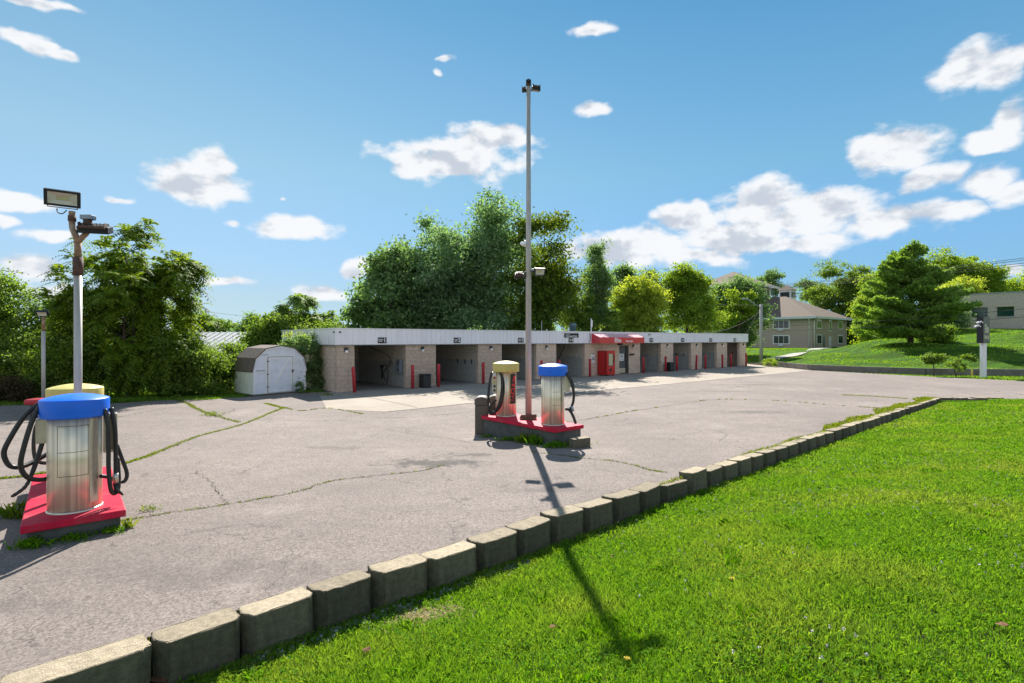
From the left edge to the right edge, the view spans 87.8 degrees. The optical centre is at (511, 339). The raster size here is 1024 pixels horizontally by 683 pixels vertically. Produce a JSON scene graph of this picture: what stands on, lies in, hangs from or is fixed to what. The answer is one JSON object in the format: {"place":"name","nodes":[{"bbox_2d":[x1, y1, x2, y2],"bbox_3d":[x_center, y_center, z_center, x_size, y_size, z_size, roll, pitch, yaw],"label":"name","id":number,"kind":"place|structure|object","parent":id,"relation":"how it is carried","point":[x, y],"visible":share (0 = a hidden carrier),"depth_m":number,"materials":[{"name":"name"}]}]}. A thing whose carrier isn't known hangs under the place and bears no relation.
{"place":"outdoors","nodes":[
{"label":"outdoors","id":0,"kind":"place"},
{"bbox_2d":[0,343,1023,682],"bbox_3d":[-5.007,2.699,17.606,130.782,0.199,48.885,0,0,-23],"label":"parking lot","id":1,"kind":"structure","parent":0,"point":[58,600],"depth_m":9.88,"materials":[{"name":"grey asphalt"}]},
{"bbox_2d":[0,498,26,519],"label":"weed clump","id":2,"kind":"object","parent":1,"relation":"on","point":[9,512],"visible":0.93,"depth_m":7.71,"materials":[{"name":"green plant"}]},
{"bbox_2d":[0,372,40,402],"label":"shrub","id":3,"kind":"object","parent":1,"relation":"on","point":[10,385],"visible":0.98,"depth_m":21.81,"materials":[{"name":"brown plant"}]},
{"bbox_2d":[0,261,54,356],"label":"deciduous tree","id":4,"kind":"object","parent":1,"relation":"on","point":[10,315],"visible":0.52,"depth_m":24.72,"materials":[{"name":"green plant"}]},
{"bbox_2d":[4,534,63,552],"bbox_3d":[-6.027,2.537,6.639,0.642,0.165,0.391,0,0,10],"label":"weed clump","id":5,"kind":"object","parent":1,"relation":"on","point":[27,543],"visible":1,"depth_m":6.62,"materials":[{"name":"green plant"}]},
{"bbox_2d":[35,310,48,397],"bbox_3d":[-17.198,0.764,19.487,0.340,3.673,0.275,0,0,-20],"label":"lamp pole","id":6,"kind":"object","parent":1,"relation":"on","point":[43,314],"visible":0.98,"depth_m":19.45,"materials":[{"name":"black metal"}]},
{"bbox_2d":[22,292,64,376],"bbox_3d":[-22.027,0.238,26.025,3.305,5.345,3.924,0,0,-32],"label":"young walnut tree","id":7,"kind":"object","parent":1,"relation":"on","point":[49,300],"visible":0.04,"depth_m":25.31,"materials":[{"name":"green plant"}]},
{"bbox_2d":[0,322,105,397],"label":"shrub","id":8,"kind":"object","parent":1,"relation":"on","point":[14,359],"visible":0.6,"depth_m":23.24,"materials":[{"name":"green plant"}]},
{"bbox_2d":[49,529,94,543],"bbox_3d":[-5.712,2.556,6.902,0.487,0.117,0.436,0,0,-27],"label":"weed clump","id":9,"kind":"object","parent":1,"relation":"on","point":[72,536],"visible":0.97,"depth_m":6.88,"materials":[{"name":"green plant"}]},
{"bbox_2d":[20,466,125,542],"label":"vacuum island","id":10,"kind":"structure","parent":1,"relation":"on","point":[37,521],"depth_m":7.11,"materials":[{"name":"paint"}]},
{"bbox_2d":[1,393,128,514],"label":"vacuum cleaner","id":11,"kind":"object","parent":10,"relation":"on","point":[68,429],"visible":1,"depth_m":7.12,"materials":[{"name":"metal"}]},
{"bbox_2d":[31,383,103,464],"bbox_3d":[-7.395,1.537,8.978,0.810,1.586,0.770,0,0,-7],"label":"vacuum cleaner","id":12,"kind":"object","parent":10,"relation":"on","point":[69,388],"visible":0.27,"depth_m":8.66,"materials":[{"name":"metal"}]},
{"bbox_2d":[43,188,113,392],"bbox_3d":[-6.644,0.030,8.151,0.844,4.600,0.365,0,0,-17],"label":"lamp pole","id":13,"kind":"object","parent":10,"relation":"on","point":[64,199],"visible":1,"depth_m":8.06,"materials":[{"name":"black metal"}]},
{"bbox_2d":[34,335,150,395],"bbox_3d":[-18.432,1.371,24.661,5.790,3.088,3.561,0,0,0],"label":"shrub","id":14,"kind":"object","parent":1,"relation":"on","point":[101,373],"visible":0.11,"depth_m":24.09,"materials":[{"name":"green plant"}]},
{"bbox_2d":[88,523,133,535],"bbox_3d":[-5.402,2.557,7.137,0.578,0.116,0.353,0,0,-31],"label":"weed clump","id":15,"kind":"object","parent":1,"relation":"on","point":[111,530],"visible":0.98,"depth_m":7.14,"materials":[{"name":"green plant"}]},
{"bbox_2d":[25,218,222,397],"bbox_3d":[-17.789,-1.325,24.422,7.960,8.465,6.554,0,0,0],"label":"walnut tree","id":16,"kind":"object","parent":1,"relation":"on","point":[134,303],"visible":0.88,"depth_m":23.68,"materials":[{"name":"green plant"}]},
{"bbox_2d":[133,326,236,396],"bbox_3d":[-14.994,1.135,24.464,4.653,3.541,3.412,0,0,0],"label":"shrub","id":17,"kind":"object","parent":1,"relation":"on","point":[187,381],"visible":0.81,"depth_m":24.13,"materials":[{"name":"green plant"}]},
{"bbox_2d":[178,312,236,331],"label":"deciduous tree","id":18,"kind":"object","parent":1,"relation":"on","point":[225,327],"visible":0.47,"depth_m":84.20,"materials":[{"name":"green plant"}]},
{"bbox_2d":[181,331,246,359],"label":"metal roofed building","id":19,"kind":"structure","parent":1,"relation":"on","point":[217,336],"depth_m":46.82,"materials":[{"name":"metal"}]},
{"bbox_2d":[195,339,247,390],"bbox_3d":[-14.441,1.431,26.723,4.659,2.951,3.463,0,0,0],"label":"shrub","id":20,"kind":"object","parent":1,"relation":"on","point":[229,348],"visible":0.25,"depth_m":26.27,"materials":[{"name":"green plant"}]},
{"bbox_2d":[228,310,259,331],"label":"deciduous tree","id":21,"kind":"object","parent":1,"relation":"on","point":[239,327],"visible":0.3,"depth_m":79.59,"materials":[{"name":"green plant"}]},
{"bbox_2d":[233,345,306,395],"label":"garden shed","id":22,"kind":"structure","parent":1,"relation":"on","point":[265,369],"depth_m":25.25,"materials":[{"name":"paint"}]},
{"bbox_2d":[267,357,292,392],"bbox_3d":[-11.047,1.670,25.397,0.073,1.660,1.330,0,0,40],"label":"door","id":23,"kind":"structure","parent":22,"relation":"in","point":[280,369],"depth_m":25.40,"materials":[{"name":"paint"}]},
{"bbox_2d":[232,310,347,355],"bbox_3d":[-14.252,0.528,33.838,6.950,4.766,4.213,0,0,0],"label":"deciduous tree","id":24,"kind":"object","parent":1,"relation":"on","point":[268,331],"visible":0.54,"depth_m":33.00,"materials":[{"name":"green plant"}]},
{"bbox_2d":[277,331,325,390],"bbox_3d":[-10.497,1.185,27.274,2.511,3.440,3.118,0,0,36],"label":"vine","id":25,"kind":"object","parent":1,"relation":"on","point":[308,347],"visible":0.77,"depth_m":26.95,"materials":[{"name":"green plant"}]},
{"bbox_2d":[269,293,339,328],"bbox_3d":[-14.571,-0.120,36.082,5.766,6.061,4.116,0,0,0],"label":"young walnut tree","id":26,"kind":"object","parent":1,"relation":"on","point":[304,304],"visible":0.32,"depth_m":35.70,"materials":[{"name":"green plant"}]},
{"bbox_2d":[0,305,701,350],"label":"distant woods","id":27,"kind":"object","parent":1,"relation":"on","point":[666,331],"depth_m":135.62,"materials":[{"name":"green plant"}]},
{"bbox_2d":[336,234,441,328],"bbox_3d":[-9.434,-2.557,39.251,8.252,10.936,7.793,0,0,0],"label":"maple tree","id":28,"kind":"object","parent":1,"relation":"on","point":[388,275],"visible":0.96,"depth_m":38.39,"materials":[{"name":"green plant"}]},
{"bbox_2d":[387,206,484,329],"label":"locust tree","id":29,"kind":"object","parent":1,"relation":"on","point":[443,293],"visible":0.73,"depth_m":40.02,"materials":[{"name":"green plant"}]},
{"bbox_2d":[474,395,488,433],"bbox_3d":[-0.900,2.240,15.850,0.400,1.110,0.520,0,0,0],"label":"trash bin","id":30,"kind":"object","parent":1,"relation":"on","point":[480,402],"visible":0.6,"depth_m":15.60,"materials":[{"name":"grey plastic"}]},
{"bbox_2d":[423,186,545,329],"bbox_3d":[-2.061,-3.955,41.690,11.419,13.807,11.677,0,0,0],"label":"locust tree","id":31,"kind":"object","parent":1,"relation":"on","point":[486,261],"visible":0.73,"depth_m":39.76,"materials":[{"name":"green plant"}]},
{"bbox_2d":[0,367,1008,544],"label":"pavement cracks","id":32,"kind":"object","parent":1,"relation":"on","point":[404,432],"visible":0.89,"depth_m":16.36,"materials":[{"name":"black asphalt"}]},
{"bbox_2d":[0,385,1022,640],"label":"crack grass","id":33,"kind":"structure","parent":1,"relation":"on","point":[876,413],"depth_m":16.15,"materials":[{"name":"green plant"}]},
{"bbox_2d":[0,370,1023,405],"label":"verge grass","id":34,"kind":"structure","parent":1,"relation":"on","point":[148,397],"depth_m":24.08,"materials":[{"name":"green plant"}]},
{"bbox_2d":[281,319,747,391],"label":"car wash building","id":35,"kind":"structure","parent":1,"relation":"on","point":[378,358],"depth_m":33.17,"materials":[{"name":"white metal"}]},
{"bbox_2d":[505,515,549,557],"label":"retaining block","id":36,"kind":"structure","parent":1,"relation":"on","point":[533,533],"depth_m":7.22,"materials":[{"name":"concrete"}]},
{"bbox_2d":[481,414,583,444],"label":"vacuum island","id":37,"kind":"structure","parent":1,"relation":"on","point":[504,427],"depth_m":14.07,"materials":[{"name":"paint"}]},
{"bbox_2d":[487,361,518,416],"bbox_3d":[-0.252,1.417,15.484,0.922,1.586,0.801,0,0,0],"label":"vacuum cleaner","id":38,"kind":"object","parent":37,"relation":"on","point":[502,376],"visible":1,"depth_m":15.21,"materials":[{"name":"metal"}]},
{"bbox_2d":[514,79,544,419],"bbox_3d":[0.487,-2.490,14.699,0.865,9.399,0.415,0,0,0],"label":"lamp pole","id":39,"kind":"object","parent":37,"relation":"on","point":[526,243],"visible":1,"depth_m":14.66,"materials":[{"name":"grey metal"}]},
{"bbox_2d":[538,363,576,425],"bbox_3d":[1.175,1.417,13.900,0.988,1.586,0.770,0,0,0],"label":"vacuum cleaner","id":40,"kind":"object","parent":37,"relation":"on","point":[556,380],"visible":1,"depth_m":13.64,"materials":[{"name":"metal"}]},
{"bbox_2d":[523,432,544,444],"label":"weed clump","id":41,"kind":"object","parent":1,"relation":"on","point":[539,441],"visible":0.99,"depth_m":13.50,"materials":[{"name":"green plant"}]},
{"bbox_2d":[496,206,589,330],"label":"locust tree","id":42,"kind":"object","parent":1,"relation":"on","point":[550,290],"visible":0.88,"depth_m":40.30,"materials":[{"name":"green plant"}]},
{"bbox_2d":[535,440,568,448],"bbox_3d":[1.093,2.580,13.065,0.871,0.203,0.616,0,0,30],"label":"weed clump","id":43,"kind":"object","parent":1,"relation":"on","point":[555,444],"visible":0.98,"depth_m":13.03,"materials":[{"name":"green plant"}]},
{"bbox_2d":[540,505,583,545],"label":"retaining block","id":44,"kind":"structure","parent":1,"relation":"on","point":[567,520],"depth_m":7.67,"materials":[{"name":"concrete"}]},
{"bbox_2d":[319,364,811,411],"bbox_3d":[10.025,2.611,37.115,48.359,0.035,9.632,0,0,-42],"label":"concrete apron","id":45,"kind":"object","parent":1,"relation":"on","point":[419,397],"visible":0.78,"depth_m":27.53,"materials":[{"name":"beige concrete"}]},
{"bbox_2d":[419,373,431,387],"bbox_3d":[-4.678,2.220,28.609,0.520,0.740,0.520,0,0,-40],"label":"trash can","id":46,"kind":"object","parent":45,"relation":"on","point":[424,380],"visible":1,"depth_m":28.43,"materials":[{"name":"black metal"}]},
{"bbox_2d":[598,351,614,375],"bbox_3d":[6.771,1.705,38.156,0.840,1.790,0.932,0,0,-40],"label":"vending machine","id":47,"kind":"object","parent":45,"relation":"on","point":[606,363],"visible":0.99,"depth_m":37.81,"materials":[{"name":"red metal"}]},
{"bbox_2d":[569,436,589,448],"bbox_3d":[1.660,2.524,13.020,0.500,0.230,0.220,0,0,-32],"label":"loose block","id":48,"kind":"object","parent":1,"relation":"on","point":[579,442],"depth_m":12.92,"materials":[{"name":"concrete"}]},
{"bbox_2d":[559,291,627,331],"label":"shrub","id":49,"kind":"object","parent":1,"relation":"on","point":[583,317],"visible":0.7,"depth_m":43.56,"materials":[{"name":"green plant"}]},
{"bbox_2d":[574,498,612,533],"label":"retaining block","id":50,"kind":"structure","parent":1,"relation":"on","point":[597,512],"depth_m":8.10,"materials":[{"name":"concrete"}]},
{"bbox_2d":[577,236,621,331],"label":"poplar tree","id":51,"kind":"object","parent":1,"relation":"on","point":[599,275],"visible":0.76,"depth_m":44.55,"materials":[{"name":"green plant"}]},
{"bbox_2d":[602,489,639,524],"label":"retaining block","id":52,"kind":"structure","parent":1,"relation":"on","point":[626,503],"depth_m":8.53,"materials":[{"name":"concrete"}]},
{"bbox_2d":[605,260,671,317],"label":"deciduous tree","id":53,"kind":"object","parent":1,"relation":"on","point":[623,270],"visible":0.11,"depth_m":51.43,"materials":[{"name":"green plant"}]},
{"bbox_2d":[599,264,678,331],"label":"deciduous tree","id":54,"kind":"object","parent":1,"relation":"on","point":[640,299],"visible":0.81,"depth_m":45.94,"materials":[{"name":"green plant"}]},
{"bbox_2d":[629,481,660,513],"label":"retaining block","id":55,"kind":"structure","parent":1,"relation":"on","point":[648,491],"depth_m":9.03,"materials":[{"name":"concrete"}]},
{"bbox_2d":[656,478,687,504],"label":"retaining block","id":56,"kind":"structure","parent":1,"relation":"on","point":[669,491],"depth_m":9.47,"materials":[{"name":"concrete"}]},
{"bbox_2d":[679,466,706,494],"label":"retaining block","id":57,"kind":"structure","parent":1,"relation":"on","point":[696,477],"depth_m":9.94,"materials":[{"name":"concrete"}]},
{"bbox_2d":[659,261,737,332],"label":"deciduous tree","id":58,"kind":"object","parent":1,"relation":"on","point":[688,307],"visible":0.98,"depth_m":50.97,"materials":[{"name":"green plant"}]},
{"bbox_2d":[704,464,722,488],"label":"retaining block","id":59,"kind":"structure","parent":1,"relation":"on","point":[714,474],"depth_m":10.38,"materials":[{"name":"concrete"}]},
{"bbox_2d":[713,460,737,482],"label":"retaining block","id":60,"kind":"structure","parent":1,"relation":"on","point":[730,470],"depth_m":10.78,"materials":[{"name":"concrete"}]},
{"bbox_2d":[727,455,751,476],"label":"retaining block","id":61,"kind":"structure","parent":1,"relation":"on","point":[744,465],"depth_m":11.18,"materials":[{"name":"concrete"}]},
{"bbox_2d":[702,269,777,347],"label":"deciduous tree","id":62,"kind":"object","parent":1,"relation":"on","point":[741,284],"visible":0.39,"depth_m":66.78,"materials":[{"name":"green plant"}]},
{"bbox_2d":[741,452,763,472],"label":"retaining block","id":63,"kind":"structure","parent":1,"relation":"on","point":[757,461],"depth_m":11.59,"materials":[{"name":"concrete"}]},
{"bbox_2d":[755,449,775,467],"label":"retaining block","id":64,"kind":"structure","parent":1,"relation":"on","point":[769,457],"depth_m":11.97,"materials":[{"name":"concrete"}]},
{"bbox_2d":[769,446,787,463],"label":"retaining block","id":65,"kind":"structure","parent":1,"relation":"on","point":[781,452],"depth_m":12.40,"materials":[{"name":"concrete"}]},
{"bbox_2d":[777,442,798,458],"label":"retaining block","id":66,"kind":"structure","parent":1,"relation":"on","point":[793,449],"depth_m":12.83,"materials":[{"name":"concrete"}]},
{"bbox_2d":[789,439,807,454],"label":"retaining block","id":67,"kind":"structure","parent":1,"relation":"on","point":[802,445],"depth_m":13.20,"materials":[{"name":"concrete"}]},
{"bbox_2d":[798,435,815,450],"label":"retaining block","id":68,"kind":"structure","parent":1,"relation":"on","point":[811,441],"depth_m":13.58,"materials":[{"name":"concrete"}]},
{"bbox_2d":[809,433,825,447],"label":"retaining block","id":69,"kind":"structure","parent":1,"relation":"on","point":[820,440],"depth_m":14.00,"materials":[{"name":"concrete"}]},
{"bbox_2d":[824,428,841,441],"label":"retaining block","id":70,"kind":"structure","parent":1,"relation":"on","point":[837,434],"depth_m":14.84,"materials":[{"name":"concrete"}]},
{"bbox_2d":[747,362,1023,376],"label":"retaining wall","id":71,"kind":"structure","parent":1,"relation":"on","point":[939,371],"depth_m":40.28,"materials":[{"name":"concrete"}]},
{"bbox_2d":[916,351,951,375],"bbox_3d":[29.959,1.873,37.632,2.276,2.078,1.406,0,0,0],"label":"sapling","id":72,"kind":"object","parent":1,"relation":"on","point":[929,358],"visible":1,"depth_m":37.48,"materials":[{"name":"green plant"}]},
{"bbox_2d":[945,353,977,376],"bbox_3d":[31.305,1.915,37.136,1.799,2.001,1.748,0,0,0],"label":"sapling","id":73,"kind":"object","parent":1,"relation":"on","point":[954,364],"visible":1,"depth_m":36.88,"materials":[{"name":"green plant"}]},
{"bbox_2d":[974,316,989,376],"bbox_3d":[32.372,0.575,36.529,2.510,4.250,0.487,0,0,-37],"label":"post","id":74,"kind":"object","parent":1,"relation":"on","point":[983,330],"visible":0.98,"depth_m":36.47,"materials":[{"name":"white metal"}]},
{"bbox_2d":[0,0,1023,339],"label":"sky","id":75,"kind":"structure","parent":0,"point":[277,144],"materials":[{"name":"blue"}]},
{"bbox_2d":[172,398,1023,682],"bbox_3d":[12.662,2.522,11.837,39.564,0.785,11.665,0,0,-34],"label":"lawn grass","id":76,"kind":"structure","parent":0,"point":[636,603],"depth_m":5.12,"materials":[{"name":"green plant"}]},
{"bbox_2d":[0,633,151,682],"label":"retaining block","id":77,"kind":"structure","parent":76,"relation":"on","point":[127,660],"depth_m":4.18,"materials":[{"name":"concrete"}]},
{"bbox_2d":[151,607,239,682],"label":"retaining block","id":78,"kind":"structure","parent":76,"relation":"on","point":[202,643],"depth_m":4.61,"materials":[{"name":"concrete"}]},
{"bbox_2d":[238,586,313,656],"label":"retaining block","id":79,"kind":"structure","parent":76,"relation":"on","point":[274,619],"depth_m":5.05,"materials":[{"name":"concrete"}]},
{"bbox_2d":[306,569,370,632],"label":"retaining block","id":80,"kind":"structure","parent":76,"relation":"on","point":[342,597],"depth_m":5.45,"materials":[{"name":"concrete"}]},
{"bbox_2d":[243,559,531,669],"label":"gravel","id":81,"kind":"structure","parent":76,"relation":"on","point":[321,635],"depth_m":5.48,"materials":[{"name":"grey gravel"}]},
{"bbox_2d":[368,553,426,609],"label":"retaining block","id":82,"kind":"structure","parent":76,"relation":"on","point":[394,580],"depth_m":5.87,"materials":[{"name":"concrete"}]},
{"bbox_2d":[352,598,506,633],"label":"dry grass","id":83,"kind":"structure","parent":76,"relation":"on","point":[425,614],"depth_m":5.48,"materials":[{"name":"plant"}]},
{"bbox_2d":[419,540,476,592],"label":"retaining block","id":84,"kind":"structure","parent":76,"relation":"on","point":[451,563],"depth_m":6.29,"materials":[{"name":"concrete"}]},
{"bbox_2d":[466,527,516,574],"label":"retaining block","id":85,"kind":"structure","parent":76,"relation":"on","point":[495,547],"depth_m":6.76,"materials":[{"name":"concrete"}]},
{"bbox_2d":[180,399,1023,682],"bbox_3d":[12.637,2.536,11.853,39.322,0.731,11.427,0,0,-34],"label":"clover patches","id":86,"kind":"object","parent":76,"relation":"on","point":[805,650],"visible":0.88,"depth_m":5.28,"materials":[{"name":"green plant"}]},
{"bbox_2d":[599,449,1023,658],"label":"clover flowers","id":87,"kind":"object","parent":76,"relation":"on","point":[843,628],"visible":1,"depth_m":7.30,"materials":[{"name":"white plant"}]},
{"bbox_2d":[746,328,1023,368],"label":"hill","id":88,"kind":"structure","parent":0,"point":[893,355],"depth_m":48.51,"materials":[{"name":"green plant"}]},
{"bbox_2d":[720,287,760,333],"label":"deciduous tree","id":89,"kind":"object","parent":88,"relation":"on","point":[744,307],"visible":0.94,"depth_m":63.73,"materials":[{"name":"green plant"}]},
{"bbox_2d":[742,298,762,361],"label":"utility pole","id":90,"kind":"object","parent":88,"relation":"on","point":[760,336],"visible":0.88,"depth_m":56.37,"materials":[{"name":"grey wood"}]},
{"bbox_2d":[703,272,852,347],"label":"apartment building","id":91,"kind":"structure","parent":88,"relation":"on","point":[791,310],"depth_m":101.85,"materials":[{"name":"beige"}]},
{"bbox_2d":[773,335,789,343],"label":"window","id":92,"kind":"structure","parent":91,"relation":"in","point":[777,339],"depth_m":101.11,"materials":[{"name":"white glass"}]},
{"bbox_2d":[773,320,789,328],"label":"window","id":93,"kind":"structure","parent":91,"relation":"in","point":[779,324],"depth_m":101.11,"materials":[{"name":"white glass"}]},
{"bbox_2d":[756,267,831,300],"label":"deciduous tree","id":94,"kind":"object","parent":88,"relation":"on","point":[769,277],"visible":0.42,"depth_m":148.67,"materials":[{"name":"green plant"}]},
{"bbox_2d":[795,257,875,342],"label":"deciduous tree","id":95,"kind":"object","parent":88,"relation":"on","point":[838,294],"visible":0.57,"depth_m":116.96,"materials":[{"name":"green plant"}]},
{"bbox_2d":[844,271,882,343],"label":"deciduous tree","id":96,"kind":"object","parent":88,"relation":"on","point":[864,301],"visible":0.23,"depth_m":91.96,"materials":[{"name":"green plant"}]},
{"bbox_2d":[851,239,982,342],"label":"pine tree","id":97,"kind":"object","parent":88,"relation":"on","point":[900,275],"visible":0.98,"depth_m":51.35,"materials":[{"name":"green plant"}]},
{"bbox_2d":[915,322,961,341],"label":"shrub","id":98,"kind":"object","parent":88,"relation":"on","point":[949,336],"visible":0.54,"depth_m":55.21,"materials":[{"name":"green plant"}]},
{"bbox_2d":[934,287,976,328],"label":"shrub","id":99,"kind":"object","parent":88,"relation":"on","point":[957,323],"visible":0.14,"depth_m":73.14,"materials":[{"name":"green plant"}]},
{"bbox_2d":[935,274,989,293],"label":"deciduous tree","id":100,"kind":"object","parent":88,"relation":"on","point":[970,282],"visible":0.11,"depth_m":82.30,"materials":[{"name":"green plant"}]},
{"bbox_2d":[917,244,1021,302],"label":"deciduous tree","id":101,"kind":"object","parent":88,"relation":"on","point":[996,282],"visible":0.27,"depth_m":92.86,"materials":[{"name":"green plant"}]},
{"bbox_2d":[960,291,1023,328],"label":"grey building","id":102,"kind":"structure","parent":88,"relation":"on","point":[1002,302],"depth_m":73.63,"materials":[{"name":"brick"}]},
{"bbox_2d":[970,306,990,317],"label":"window","id":103,"kind":"structure","parent":102,"relation":"in","point":[979,312],"depth_m":75.43,"materials":[{"name":"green glass"}]},
{"bbox_2d":[994,305,1016,316],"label":"window","id":104,"kind":"structure","parent":102,"relation":"in","point":[1002,313],"depth_m":73.40,"materials":[{"name":"green glass"}]},
{"bbox_2d":[1006,266,1023,291],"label":"deciduous tree","id":105,"kind":"object","parent":88,"relation":"on","point":[1020,286],"visible":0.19,"depth_m":99.43,"materials":[{"name":"green plant"}]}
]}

